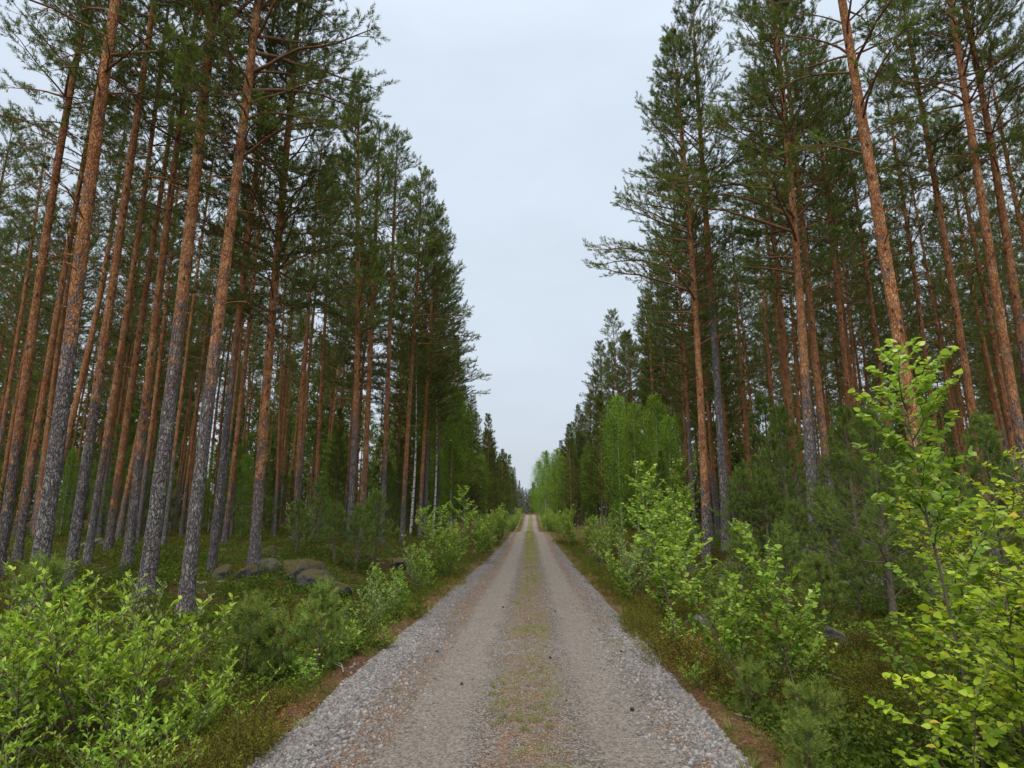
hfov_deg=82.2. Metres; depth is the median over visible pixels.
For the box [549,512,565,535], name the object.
roadside bush
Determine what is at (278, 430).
pine tree
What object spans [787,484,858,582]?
pine
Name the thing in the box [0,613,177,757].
willow bush
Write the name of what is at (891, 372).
pine tree
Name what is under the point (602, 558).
leafy sapling
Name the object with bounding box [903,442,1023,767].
young birch
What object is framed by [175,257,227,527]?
pine tree
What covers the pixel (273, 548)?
boulder
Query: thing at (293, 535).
leafy sapling
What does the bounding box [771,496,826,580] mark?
pine
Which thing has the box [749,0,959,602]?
pine tree
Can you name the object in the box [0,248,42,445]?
pine tree
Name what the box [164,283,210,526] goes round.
pine tree
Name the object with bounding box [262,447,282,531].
pine
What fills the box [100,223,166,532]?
pine tree
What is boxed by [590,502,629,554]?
leafy sapling
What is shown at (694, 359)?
pine tree
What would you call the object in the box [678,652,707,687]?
leafy sapling
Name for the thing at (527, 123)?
sky
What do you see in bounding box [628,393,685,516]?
birch tree
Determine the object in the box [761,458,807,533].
pine
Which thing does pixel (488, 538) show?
leafy sapling
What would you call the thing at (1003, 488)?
pine
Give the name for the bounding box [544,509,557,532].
roadside bush
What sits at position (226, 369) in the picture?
pine tree
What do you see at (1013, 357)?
pine tree
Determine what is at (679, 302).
pine tree
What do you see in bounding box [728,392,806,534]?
pine
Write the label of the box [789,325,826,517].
pine tree
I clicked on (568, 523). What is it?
roadside bush
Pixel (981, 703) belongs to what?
young birch
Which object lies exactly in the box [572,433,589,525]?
spruce tree
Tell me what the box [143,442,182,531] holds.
birch tree
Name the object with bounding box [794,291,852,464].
pine tree
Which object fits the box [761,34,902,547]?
pine tree
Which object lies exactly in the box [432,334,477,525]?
pine tree
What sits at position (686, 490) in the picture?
leafy sapling
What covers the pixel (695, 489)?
pine
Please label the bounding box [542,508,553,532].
roadside bush
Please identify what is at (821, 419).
pine tree
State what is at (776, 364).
pine tree
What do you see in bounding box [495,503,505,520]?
roadside bush
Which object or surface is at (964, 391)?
pine tree
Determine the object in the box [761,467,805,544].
pine
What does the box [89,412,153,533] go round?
pine
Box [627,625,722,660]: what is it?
heather clump
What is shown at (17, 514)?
pine tree
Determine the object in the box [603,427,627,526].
spruce tree
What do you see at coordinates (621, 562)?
leafy sapling
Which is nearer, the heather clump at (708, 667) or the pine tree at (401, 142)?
the heather clump at (708, 667)
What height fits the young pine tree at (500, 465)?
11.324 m
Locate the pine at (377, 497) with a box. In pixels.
[346,487,403,565]
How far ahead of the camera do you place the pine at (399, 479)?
33.26 m
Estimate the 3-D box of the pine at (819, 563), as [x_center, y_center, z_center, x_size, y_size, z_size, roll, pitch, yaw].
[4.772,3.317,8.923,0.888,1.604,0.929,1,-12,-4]
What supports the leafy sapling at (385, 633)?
on the ground at (740, 734)
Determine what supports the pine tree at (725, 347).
on the ground at (740, 734)
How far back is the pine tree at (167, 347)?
36.75 m
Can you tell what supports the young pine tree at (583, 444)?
on the ground at (740, 734)
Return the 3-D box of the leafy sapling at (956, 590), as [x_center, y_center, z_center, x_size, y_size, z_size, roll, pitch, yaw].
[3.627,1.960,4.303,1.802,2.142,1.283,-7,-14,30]
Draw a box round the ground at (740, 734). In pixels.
[0,512,1021,767]
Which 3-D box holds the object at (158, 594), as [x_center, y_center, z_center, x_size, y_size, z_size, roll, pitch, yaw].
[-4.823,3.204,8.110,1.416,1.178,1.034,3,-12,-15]
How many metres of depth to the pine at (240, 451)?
44.80 m
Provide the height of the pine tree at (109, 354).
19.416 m
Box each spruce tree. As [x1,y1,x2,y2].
[454,394,487,524]
[477,446,491,526]
[490,437,502,526]
[505,466,513,519]
[511,467,520,514]
[518,488,522,510]
[523,490,525,512]
[524,492,528,513]
[555,440,563,524]
[558,435,579,526]
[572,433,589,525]
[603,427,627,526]
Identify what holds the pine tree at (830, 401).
on the ground at (740, 734)
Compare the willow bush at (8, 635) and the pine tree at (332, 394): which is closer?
the willow bush at (8, 635)
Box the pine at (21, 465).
[12,458,24,523]
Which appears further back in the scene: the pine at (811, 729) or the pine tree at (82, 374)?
the pine tree at (82, 374)
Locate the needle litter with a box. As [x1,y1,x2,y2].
[276,564,781,767]
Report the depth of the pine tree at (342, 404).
50.45 m
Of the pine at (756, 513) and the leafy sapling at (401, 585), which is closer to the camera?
the leafy sapling at (401, 585)
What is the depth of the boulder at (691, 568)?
16.08 m
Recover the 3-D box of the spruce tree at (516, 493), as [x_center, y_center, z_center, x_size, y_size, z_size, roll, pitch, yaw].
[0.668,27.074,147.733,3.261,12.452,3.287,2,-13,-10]
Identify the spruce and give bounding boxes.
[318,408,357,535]
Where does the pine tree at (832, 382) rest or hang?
on the ground at (740, 734)
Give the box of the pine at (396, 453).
[390,440,411,524]
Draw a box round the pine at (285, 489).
[278,473,293,523]
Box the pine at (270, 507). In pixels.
[264,475,275,529]
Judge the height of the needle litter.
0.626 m
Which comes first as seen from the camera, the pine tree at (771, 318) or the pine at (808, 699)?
the pine at (808, 699)
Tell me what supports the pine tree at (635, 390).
on the ground at (740, 734)
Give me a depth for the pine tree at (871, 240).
37.27 m
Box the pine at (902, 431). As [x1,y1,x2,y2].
[869,416,954,526]
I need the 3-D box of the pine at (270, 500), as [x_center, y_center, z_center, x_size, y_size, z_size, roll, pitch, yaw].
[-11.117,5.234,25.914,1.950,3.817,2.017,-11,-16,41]
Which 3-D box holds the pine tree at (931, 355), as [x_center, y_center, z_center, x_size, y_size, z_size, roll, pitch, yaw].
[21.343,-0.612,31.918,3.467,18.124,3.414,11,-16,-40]
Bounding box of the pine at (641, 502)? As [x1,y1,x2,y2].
[625,470,654,529]
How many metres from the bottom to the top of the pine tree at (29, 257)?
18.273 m
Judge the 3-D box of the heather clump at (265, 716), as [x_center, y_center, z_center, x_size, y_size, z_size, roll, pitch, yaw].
[-2.092,2.783,4.697,0.723,0.292,0.776,0,-12,2]
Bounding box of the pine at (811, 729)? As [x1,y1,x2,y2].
[780,705,836,767]
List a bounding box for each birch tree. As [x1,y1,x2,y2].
[54,448,81,533]
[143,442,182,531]
[189,443,230,530]
[233,452,254,534]
[307,431,349,530]
[382,342,445,535]
[387,456,411,526]
[414,363,461,535]
[417,389,485,532]
[428,449,451,523]
[472,454,495,525]
[527,461,548,520]
[530,450,554,527]
[537,447,565,518]
[551,455,578,523]
[575,442,607,524]
[592,393,638,527]
[609,401,656,531]
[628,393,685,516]
[648,415,699,533]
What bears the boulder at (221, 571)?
on the ground at (740, 734)
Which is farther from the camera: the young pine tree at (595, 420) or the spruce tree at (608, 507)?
the young pine tree at (595, 420)
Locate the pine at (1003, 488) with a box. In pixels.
[991,457,1017,534]
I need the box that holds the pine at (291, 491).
[281,469,294,534]
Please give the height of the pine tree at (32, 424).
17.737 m
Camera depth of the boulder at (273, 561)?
13.56 m
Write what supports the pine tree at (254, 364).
on the ground at (740, 734)
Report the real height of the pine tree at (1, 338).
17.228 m
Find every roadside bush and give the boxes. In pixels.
[461,503,491,541]
[493,508,504,537]
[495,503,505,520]
[510,512,520,530]
[539,509,550,530]
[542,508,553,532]
[543,507,560,529]
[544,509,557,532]
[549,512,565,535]
[556,522,567,537]
[557,508,578,545]
[561,504,576,531]
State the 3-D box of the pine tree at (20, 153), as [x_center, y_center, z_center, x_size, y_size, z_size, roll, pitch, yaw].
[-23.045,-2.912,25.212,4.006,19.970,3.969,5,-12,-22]
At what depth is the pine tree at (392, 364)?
38.00 m
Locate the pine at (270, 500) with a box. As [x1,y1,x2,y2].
[233,462,280,529]
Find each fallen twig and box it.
[321,657,343,673]
[396,628,422,634]
[663,702,759,719]
[765,660,840,679]
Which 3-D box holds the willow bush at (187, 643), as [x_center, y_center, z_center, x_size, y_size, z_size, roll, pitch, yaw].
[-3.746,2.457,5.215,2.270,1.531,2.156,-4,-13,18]
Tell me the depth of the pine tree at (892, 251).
29.86 m
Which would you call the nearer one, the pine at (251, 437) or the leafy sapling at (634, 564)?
the leafy sapling at (634, 564)
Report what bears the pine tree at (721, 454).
on the ground at (740, 734)
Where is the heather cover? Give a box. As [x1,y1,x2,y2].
[0,523,1023,767]
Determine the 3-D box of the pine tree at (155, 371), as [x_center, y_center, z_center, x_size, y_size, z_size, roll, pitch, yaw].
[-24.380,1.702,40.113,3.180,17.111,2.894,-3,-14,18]
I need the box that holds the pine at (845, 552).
[825,534,886,618]
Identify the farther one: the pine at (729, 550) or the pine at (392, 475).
the pine at (392, 475)
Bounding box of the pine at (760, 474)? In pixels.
[735,462,794,559]
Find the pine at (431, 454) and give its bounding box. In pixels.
[411,448,453,515]
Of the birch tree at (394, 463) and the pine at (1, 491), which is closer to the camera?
the pine at (1, 491)
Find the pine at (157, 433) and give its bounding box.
[123,428,174,529]
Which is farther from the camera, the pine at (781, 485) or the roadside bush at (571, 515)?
the roadside bush at (571, 515)
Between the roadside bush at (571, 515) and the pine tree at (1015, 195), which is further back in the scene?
the roadside bush at (571, 515)
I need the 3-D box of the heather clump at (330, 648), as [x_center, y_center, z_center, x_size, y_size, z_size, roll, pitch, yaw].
[-2.305,3.502,7.602,0.950,0.316,1.103,0,-12,2]
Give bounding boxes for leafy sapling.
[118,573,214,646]
[285,501,315,540]
[289,649,324,688]
[325,608,364,656]
[326,577,390,633]
[364,562,403,620]
[371,563,397,606]
[377,621,401,647]
[390,565,410,602]
[401,534,433,590]
[411,541,434,589]
[415,485,477,570]
[415,508,467,580]
[470,509,497,563]
[472,510,496,553]
[495,508,508,543]
[582,515,595,552]
[588,519,616,562]
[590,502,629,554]
[590,532,640,568]
[604,549,635,601]
[614,519,651,593]
[617,529,642,581]
[622,460,700,624]
[627,474,675,577]
[642,508,694,613]
[647,521,828,707]
[651,458,700,544]
[660,523,697,584]
[661,603,698,640]
[662,488,699,558]
[663,497,720,598]
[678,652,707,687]
[702,570,820,699]
[728,518,756,573]
[782,609,838,674]
[848,337,985,767]
[863,503,1023,767]
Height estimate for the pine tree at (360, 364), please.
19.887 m
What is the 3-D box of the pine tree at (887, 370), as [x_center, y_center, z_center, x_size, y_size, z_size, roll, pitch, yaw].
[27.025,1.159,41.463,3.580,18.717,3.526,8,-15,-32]
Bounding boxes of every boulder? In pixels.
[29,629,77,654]
[80,538,103,548]
[211,563,233,581]
[235,563,261,580]
[258,558,282,574]
[261,545,278,556]
[282,559,325,580]
[295,568,332,590]
[331,581,351,597]
[386,557,409,569]
[678,564,698,574]
[682,614,708,628]
[824,626,849,647]
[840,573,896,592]
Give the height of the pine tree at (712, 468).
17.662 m
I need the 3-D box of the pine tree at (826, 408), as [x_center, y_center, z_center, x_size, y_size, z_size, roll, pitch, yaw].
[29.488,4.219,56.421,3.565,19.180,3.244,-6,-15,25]
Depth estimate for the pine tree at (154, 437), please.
33.45 m
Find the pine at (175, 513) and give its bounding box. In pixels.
[142,470,179,522]
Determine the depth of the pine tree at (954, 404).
33.44 m
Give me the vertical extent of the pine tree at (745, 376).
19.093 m
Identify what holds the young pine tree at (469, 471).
on the ground at (740, 734)
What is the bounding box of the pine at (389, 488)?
[378,484,400,532]
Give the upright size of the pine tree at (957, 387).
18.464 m
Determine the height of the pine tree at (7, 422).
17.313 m
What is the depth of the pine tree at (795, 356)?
31.40 m
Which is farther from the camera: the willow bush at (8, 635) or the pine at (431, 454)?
the pine at (431, 454)
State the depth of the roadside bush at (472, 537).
36.59 m
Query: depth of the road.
5.88 m
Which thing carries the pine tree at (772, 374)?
on the ground at (740, 734)
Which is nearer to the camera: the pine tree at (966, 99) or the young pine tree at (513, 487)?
the pine tree at (966, 99)
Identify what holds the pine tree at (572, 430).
on the ground at (740, 734)
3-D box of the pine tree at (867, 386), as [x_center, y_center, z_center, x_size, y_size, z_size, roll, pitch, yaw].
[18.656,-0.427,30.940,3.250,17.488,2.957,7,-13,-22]
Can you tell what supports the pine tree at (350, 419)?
on the ground at (740, 734)
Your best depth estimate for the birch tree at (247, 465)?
31.56 m
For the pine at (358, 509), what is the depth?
16.93 m
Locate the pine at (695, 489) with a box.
[690,472,700,522]
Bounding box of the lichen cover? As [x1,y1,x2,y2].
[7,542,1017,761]
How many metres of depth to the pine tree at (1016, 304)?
15.79 m
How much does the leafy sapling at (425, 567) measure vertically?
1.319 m
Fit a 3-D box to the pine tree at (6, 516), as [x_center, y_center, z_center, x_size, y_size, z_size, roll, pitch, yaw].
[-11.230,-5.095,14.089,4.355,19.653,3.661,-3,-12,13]
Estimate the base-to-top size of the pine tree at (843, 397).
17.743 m
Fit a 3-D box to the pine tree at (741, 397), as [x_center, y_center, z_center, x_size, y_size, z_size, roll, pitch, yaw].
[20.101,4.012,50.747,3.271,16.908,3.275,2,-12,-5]
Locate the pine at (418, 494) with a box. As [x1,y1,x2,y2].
[410,464,433,518]
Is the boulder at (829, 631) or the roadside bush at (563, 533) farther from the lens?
the roadside bush at (563, 533)
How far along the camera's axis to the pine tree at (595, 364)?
61.85 m
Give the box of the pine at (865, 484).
[833,403,908,550]
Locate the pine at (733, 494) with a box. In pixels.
[708,465,780,545]
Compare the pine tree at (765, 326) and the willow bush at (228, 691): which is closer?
the willow bush at (228, 691)
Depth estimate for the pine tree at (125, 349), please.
32.18 m
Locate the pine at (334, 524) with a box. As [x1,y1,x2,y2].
[311,500,355,561]
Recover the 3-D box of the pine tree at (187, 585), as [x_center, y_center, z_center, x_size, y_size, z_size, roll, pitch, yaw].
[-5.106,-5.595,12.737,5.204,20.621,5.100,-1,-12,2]
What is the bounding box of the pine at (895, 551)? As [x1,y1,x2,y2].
[851,498,917,596]
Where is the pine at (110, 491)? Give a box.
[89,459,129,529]
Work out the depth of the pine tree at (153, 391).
52.77 m
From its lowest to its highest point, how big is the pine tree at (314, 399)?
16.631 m
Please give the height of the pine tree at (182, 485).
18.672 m
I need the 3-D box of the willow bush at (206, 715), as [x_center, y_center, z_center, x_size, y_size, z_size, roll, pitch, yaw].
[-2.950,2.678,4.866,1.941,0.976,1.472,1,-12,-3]
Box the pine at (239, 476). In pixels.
[210,463,253,534]
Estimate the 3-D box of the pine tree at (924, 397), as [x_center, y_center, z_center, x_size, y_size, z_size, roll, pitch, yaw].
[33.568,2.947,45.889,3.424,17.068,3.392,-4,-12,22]
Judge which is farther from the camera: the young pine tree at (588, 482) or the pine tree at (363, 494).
the young pine tree at (588, 482)
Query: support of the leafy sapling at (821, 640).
on the ground at (740, 734)
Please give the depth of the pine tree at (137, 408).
50.01 m
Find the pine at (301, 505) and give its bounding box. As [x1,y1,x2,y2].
[275,499,315,554]
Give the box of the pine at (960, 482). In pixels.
[886,452,1019,604]
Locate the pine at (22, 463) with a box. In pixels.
[13,438,25,517]
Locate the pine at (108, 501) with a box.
[86,456,128,533]
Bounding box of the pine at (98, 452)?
[59,440,100,530]
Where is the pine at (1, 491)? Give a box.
[0,456,22,529]
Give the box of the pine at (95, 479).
[87,443,112,512]
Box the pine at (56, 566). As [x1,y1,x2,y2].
[0,549,79,634]
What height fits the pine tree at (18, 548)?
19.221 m
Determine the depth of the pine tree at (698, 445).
44.94 m
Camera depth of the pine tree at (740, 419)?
48.15 m
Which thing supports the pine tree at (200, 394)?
on the ground at (740, 734)
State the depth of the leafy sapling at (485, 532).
23.57 m
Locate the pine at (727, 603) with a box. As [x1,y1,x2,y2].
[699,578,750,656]
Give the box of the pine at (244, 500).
[234,473,263,529]
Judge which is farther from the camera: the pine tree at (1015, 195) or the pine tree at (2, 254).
the pine tree at (2, 254)
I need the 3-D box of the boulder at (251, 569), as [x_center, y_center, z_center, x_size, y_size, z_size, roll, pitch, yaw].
[-5.781,4.281,12.841,0.498,0.726,0.653,12,5,30]
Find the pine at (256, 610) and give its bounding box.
[210,589,285,680]
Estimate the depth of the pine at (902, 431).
31.20 m
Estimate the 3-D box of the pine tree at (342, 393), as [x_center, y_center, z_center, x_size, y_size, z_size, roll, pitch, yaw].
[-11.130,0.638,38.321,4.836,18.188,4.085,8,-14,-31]
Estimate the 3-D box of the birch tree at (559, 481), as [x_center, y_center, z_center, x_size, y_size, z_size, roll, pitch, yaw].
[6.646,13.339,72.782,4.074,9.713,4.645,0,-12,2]
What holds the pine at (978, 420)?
on the ground at (740, 734)
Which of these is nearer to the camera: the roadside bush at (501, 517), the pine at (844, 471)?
the pine at (844, 471)
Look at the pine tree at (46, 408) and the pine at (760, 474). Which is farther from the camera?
the pine tree at (46, 408)
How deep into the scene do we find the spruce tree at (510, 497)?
115.78 m
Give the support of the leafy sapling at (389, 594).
on the ground at (740, 734)
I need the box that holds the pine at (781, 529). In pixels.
[757,518,818,611]
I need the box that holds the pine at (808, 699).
[773,672,851,760]
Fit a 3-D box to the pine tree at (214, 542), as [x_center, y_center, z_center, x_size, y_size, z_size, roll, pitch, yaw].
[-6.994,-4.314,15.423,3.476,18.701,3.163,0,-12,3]
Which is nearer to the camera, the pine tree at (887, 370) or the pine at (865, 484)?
the pine at (865, 484)
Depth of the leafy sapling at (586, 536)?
31.44 m
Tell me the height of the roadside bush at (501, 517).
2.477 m
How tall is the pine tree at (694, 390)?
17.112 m
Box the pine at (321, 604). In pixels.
[283,574,357,670]
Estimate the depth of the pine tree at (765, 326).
30.60 m
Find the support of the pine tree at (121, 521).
on the ground at (740, 734)
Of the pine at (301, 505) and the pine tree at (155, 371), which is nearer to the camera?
the pine at (301, 505)
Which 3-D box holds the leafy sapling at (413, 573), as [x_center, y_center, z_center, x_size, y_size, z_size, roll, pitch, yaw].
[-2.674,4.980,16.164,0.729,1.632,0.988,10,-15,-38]
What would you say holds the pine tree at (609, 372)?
on the ground at (740, 734)
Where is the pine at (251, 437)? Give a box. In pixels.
[226,431,267,524]
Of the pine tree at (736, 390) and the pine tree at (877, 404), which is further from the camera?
the pine tree at (877, 404)
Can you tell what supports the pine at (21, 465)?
on the ground at (740, 734)
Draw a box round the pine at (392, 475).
[366,462,400,528]
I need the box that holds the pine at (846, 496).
[820,438,852,538]
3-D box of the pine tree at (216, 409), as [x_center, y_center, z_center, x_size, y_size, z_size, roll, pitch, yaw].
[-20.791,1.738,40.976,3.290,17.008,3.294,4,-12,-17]
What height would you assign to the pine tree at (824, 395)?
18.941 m
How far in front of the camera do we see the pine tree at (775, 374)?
46.82 m
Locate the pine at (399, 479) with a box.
[390,439,416,527]
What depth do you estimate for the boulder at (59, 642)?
7.64 m
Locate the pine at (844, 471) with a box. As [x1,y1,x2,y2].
[837,427,850,530]
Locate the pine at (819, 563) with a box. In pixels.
[795,549,857,628]
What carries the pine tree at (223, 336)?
on the ground at (740, 734)
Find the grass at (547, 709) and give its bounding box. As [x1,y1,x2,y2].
[213,530,804,767]
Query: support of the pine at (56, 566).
on the ground at (740, 734)
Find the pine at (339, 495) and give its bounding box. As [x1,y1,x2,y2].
[318,460,348,518]
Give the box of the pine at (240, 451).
[211,444,250,516]
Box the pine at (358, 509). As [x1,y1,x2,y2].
[337,502,376,570]
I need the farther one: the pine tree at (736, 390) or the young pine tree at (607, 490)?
the young pine tree at (607, 490)
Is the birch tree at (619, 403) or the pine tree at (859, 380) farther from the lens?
the birch tree at (619, 403)
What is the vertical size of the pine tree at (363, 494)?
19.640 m
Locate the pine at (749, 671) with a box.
[725,654,776,717]
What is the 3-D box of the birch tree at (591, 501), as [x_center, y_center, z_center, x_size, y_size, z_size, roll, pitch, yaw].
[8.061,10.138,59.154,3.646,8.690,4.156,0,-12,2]
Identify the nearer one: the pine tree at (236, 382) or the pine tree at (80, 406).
the pine tree at (236, 382)
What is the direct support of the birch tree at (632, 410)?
on the ground at (740, 734)
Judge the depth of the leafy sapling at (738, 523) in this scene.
13.30 m
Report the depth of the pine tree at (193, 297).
23.15 m
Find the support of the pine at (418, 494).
on the ground at (740, 734)
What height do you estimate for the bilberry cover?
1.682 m
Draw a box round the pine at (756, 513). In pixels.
[747,479,760,538]
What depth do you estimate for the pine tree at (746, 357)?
36.53 m
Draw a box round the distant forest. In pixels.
[0,327,1023,524]
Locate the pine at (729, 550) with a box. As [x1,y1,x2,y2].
[706,522,771,620]
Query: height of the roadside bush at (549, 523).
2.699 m
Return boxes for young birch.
[864,657,1023,767]
[883,446,1023,698]
[893,598,1023,766]
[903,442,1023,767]
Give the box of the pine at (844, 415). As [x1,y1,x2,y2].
[799,402,910,572]
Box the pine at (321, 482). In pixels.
[299,475,338,541]
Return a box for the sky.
[0,0,1023,511]
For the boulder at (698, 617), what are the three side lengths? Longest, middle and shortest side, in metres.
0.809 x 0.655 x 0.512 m
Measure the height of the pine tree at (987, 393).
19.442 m
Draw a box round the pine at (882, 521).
[812,401,948,621]
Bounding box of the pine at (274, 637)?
[247,603,315,680]
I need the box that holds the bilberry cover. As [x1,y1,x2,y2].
[0,523,1023,767]
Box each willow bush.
[0,561,128,670]
[0,564,135,737]
[0,569,238,746]
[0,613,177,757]
[0,629,268,762]
[0,668,48,767]
[48,720,209,767]
[61,677,179,767]
[180,661,279,706]
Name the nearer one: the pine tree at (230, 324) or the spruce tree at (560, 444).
the pine tree at (230, 324)
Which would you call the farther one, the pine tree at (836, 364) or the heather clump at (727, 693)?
the pine tree at (836, 364)
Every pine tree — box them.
[0,0,162,581]
[0,107,46,287]
[0,122,75,455]
[0,184,11,319]
[0,191,65,514]
[0,203,49,370]
[0,232,14,377]
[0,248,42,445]
[0,251,59,509]
[0,268,13,363]
[0,272,36,434]
[0,284,53,481]
[0,315,39,445]
[0,342,18,453]
[0,345,16,423]
[1,0,150,562]
[5,0,231,613]
[11,182,106,535]
[11,225,88,535]
[13,213,101,536]
[13,293,57,497]
[22,341,48,454]
[26,359,59,523]
[27,353,77,525]
[40,204,110,393]
[50,307,92,428]
[57,256,122,533]
[59,97,165,484]
[61,0,240,593]
[66,0,262,571]
[66,319,115,524]
[75,312,117,440]
[78,277,147,431]
[78,358,119,460]
[80,0,210,563]
[84,176,169,537]
[95,201,162,533]
[99,316,138,449]
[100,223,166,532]
[101,5,223,552]
[105,0,294,602]
[106,281,156,441]
[114,194,199,540]
[119,312,168,440]
[124,108,214,545]
[130,239,190,533]
[133,299,187,476]
[136,348,168,434]
[144,259,199,419]
[147,258,206,401]
[148,84,241,544]
[150,298,203,417]
[159,308,196,428]
[160,0,398,615]
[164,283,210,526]
[167,272,220,530]
[168,222,243,537]
[170,0,380,565]
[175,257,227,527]
[176,305,222,526]
[177,211,244,409]
[178,361,203,482]
[182,0,326,573]
[183,332,225,428]
[193,299,243,526]
[196,250,252,531]
[203,195,269,535]
[207,98,307,545]
[212,173,286,542]
[212,344,243,433]
[219,235,270,534]
[234,312,275,521]
[235,300,272,522]
[235,327,263,479]
[246,362,275,519]
[249,216,314,538]
[254,333,291,521]
[259,231,310,532]
[262,163,354,522]
[269,342,296,433]
[269,360,292,458]
[271,310,316,505]
[272,285,310,529]
[273,113,346,541]
[273,311,325,526]
[283,154,354,538]
[293,66,414,548]
[306,289,365,526]
[307,359,334,472]
[312,251,360,531]
[312,269,375,527]
[314,232,395,534]
[321,353,349,432]
[326,240,397,523]
[327,353,351,519]
[337,120,415,543]
[337,286,380,493]
[340,256,400,434]
[341,381,364,490]
[349,124,435,544]
[352,230,435,528]
[369,370,393,503]
[374,339,403,520]
[378,165,472,542]
[381,316,417,445]
[390,374,410,524]
[391,224,473,539]
[391,325,417,524]
[391,368,414,460]
[393,306,450,525]
[393,403,421,523]
[397,205,480,539]
[402,388,434,525]
[403,316,459,524]
[410,435,433,514]
[411,266,491,534]
[421,374,451,452]
[428,423,449,500]
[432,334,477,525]
[440,409,469,523]
[450,385,482,522]
[454,404,481,516]
[455,410,481,522]
[473,412,494,519]
[474,413,505,524]
[477,449,494,525]
[485,450,504,518]
[495,456,508,514]
[495,459,505,509]
[500,448,510,506]
[503,453,513,519]
[509,473,516,509]
[516,480,523,507]
[555,445,567,511]
[558,423,579,519]
[561,439,586,526]
[563,433,581,526]
[566,404,583,525]
[567,413,596,524]
[568,421,575,526]
[573,340,614,523]
[576,392,598,525]
[578,431,603,525]
[580,369,611,525]
[582,24,762,564]
[583,389,611,524]
[591,308,635,524]
[593,398,630,526]
[593,417,618,521]
[594,341,626,524]
[599,331,640,523]
[607,329,658,472]
[614,400,639,523]
[624,338,685,529]
[627,249,682,484]
[627,288,678,528]
[628,316,669,445]
[631,381,660,522]
[632,157,732,541]
[634,297,694,475]
[637,0,769,553]
[645,223,707,535]
[650,0,891,556]
[656,150,736,544]
[663,335,697,513]
[665,332,691,514]
[668,252,751,535]
[670,378,697,464]
[674,211,731,537]
[674,329,714,512]
[675,339,705,525]
[679,305,712,441]
[689,250,741,523]
[694,231,747,526]
[707,206,769,534]
[709,287,748,525]
[709,308,764,460]
[721,285,767,478]
[723,132,800,498]
[725,0,884,558]
[725,269,778,534]
[726,66,824,551]
[727,342,760,452]
[732,261,794,460]
[735,181,799,513]
[741,269,790,428]
[741,340,766,494]
[747,309,783,455]
[748,120,840,542]
[748,304,783,432]
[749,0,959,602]
[751,309,793,454]
[754,194,830,534]
[760,215,826,427]
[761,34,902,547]
[761,299,801,415]
[767,333,801,427]
[785,104,879,546]
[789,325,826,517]
[791,242,842,495]
[791,357,832,483]
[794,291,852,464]
[797,300,838,437]
[802,153,911,405]
[802,360,833,513]
[805,248,860,446]
[808,60,931,553]
[808,184,886,501]
[808,331,837,430]
[820,233,890,465]
[820,337,843,458]
[825,225,891,470]
[826,320,869,415]
[827,356,861,425]
[830,338,874,407]
[843,229,911,531]
[849,60,968,538]
[853,269,896,450]
[856,299,898,425]
[858,177,939,539]
[859,0,1001,562]
[862,231,938,443]
[862,281,917,504]
[863,362,893,521]
[865,321,901,509]
[866,0,1023,489]
[866,203,932,397]
[866,236,933,377]
[881,131,979,531]
[889,290,931,442]
[893,0,1023,389]
[897,313,939,526]
[903,108,1023,541]
[906,256,979,527]
[914,326,962,481]
[918,275,983,489]
[919,254,992,477]
[920,201,991,393]
[927,110,1023,539]
[929,338,962,488]
[934,310,989,492]
[941,342,983,444]
[943,401,970,452]
[944,288,998,435]
[951,52,1023,355]
[952,242,1014,533]
[955,224,1023,391]
[965,227,1023,403]
[965,280,1010,465]
[967,335,1017,519]
[968,252,1023,396]
[970,184,1023,375]
[970,345,1009,477]
[977,71,1023,358]
[983,333,1023,425]
[994,283,1023,404]
[1000,191,1023,359]
[1012,142,1023,265]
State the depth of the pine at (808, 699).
4.72 m
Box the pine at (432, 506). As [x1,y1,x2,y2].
[428,485,449,522]
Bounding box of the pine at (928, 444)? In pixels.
[924,426,958,518]
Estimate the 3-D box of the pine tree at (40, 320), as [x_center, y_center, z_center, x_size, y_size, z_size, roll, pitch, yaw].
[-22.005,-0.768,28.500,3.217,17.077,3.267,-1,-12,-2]
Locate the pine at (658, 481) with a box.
[650,451,668,528]
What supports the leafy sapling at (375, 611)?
on the ground at (740, 734)
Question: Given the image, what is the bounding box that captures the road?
[253,515,746,767]
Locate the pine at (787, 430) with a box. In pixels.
[741,403,825,553]
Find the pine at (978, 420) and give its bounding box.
[953,409,1023,570]
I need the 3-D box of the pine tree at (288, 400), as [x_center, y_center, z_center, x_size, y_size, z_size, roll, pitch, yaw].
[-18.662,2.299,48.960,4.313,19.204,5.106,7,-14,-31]
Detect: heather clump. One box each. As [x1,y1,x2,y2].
[198,703,300,748]
[214,681,322,726]
[288,640,375,663]
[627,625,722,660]
[633,639,730,673]
[664,644,777,693]
[691,668,795,719]
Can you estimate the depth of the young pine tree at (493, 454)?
63.81 m
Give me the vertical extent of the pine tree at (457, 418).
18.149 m
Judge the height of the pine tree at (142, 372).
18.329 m
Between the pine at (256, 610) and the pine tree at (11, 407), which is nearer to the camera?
the pine at (256, 610)
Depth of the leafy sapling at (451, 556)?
17.49 m
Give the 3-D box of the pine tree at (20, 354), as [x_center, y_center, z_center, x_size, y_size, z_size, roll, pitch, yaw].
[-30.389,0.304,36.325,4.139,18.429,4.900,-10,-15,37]
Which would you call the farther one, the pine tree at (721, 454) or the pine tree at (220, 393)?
the pine tree at (220, 393)
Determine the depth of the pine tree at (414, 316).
28.32 m
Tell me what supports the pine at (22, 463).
on the ground at (740, 734)
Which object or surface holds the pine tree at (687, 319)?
on the ground at (740, 734)

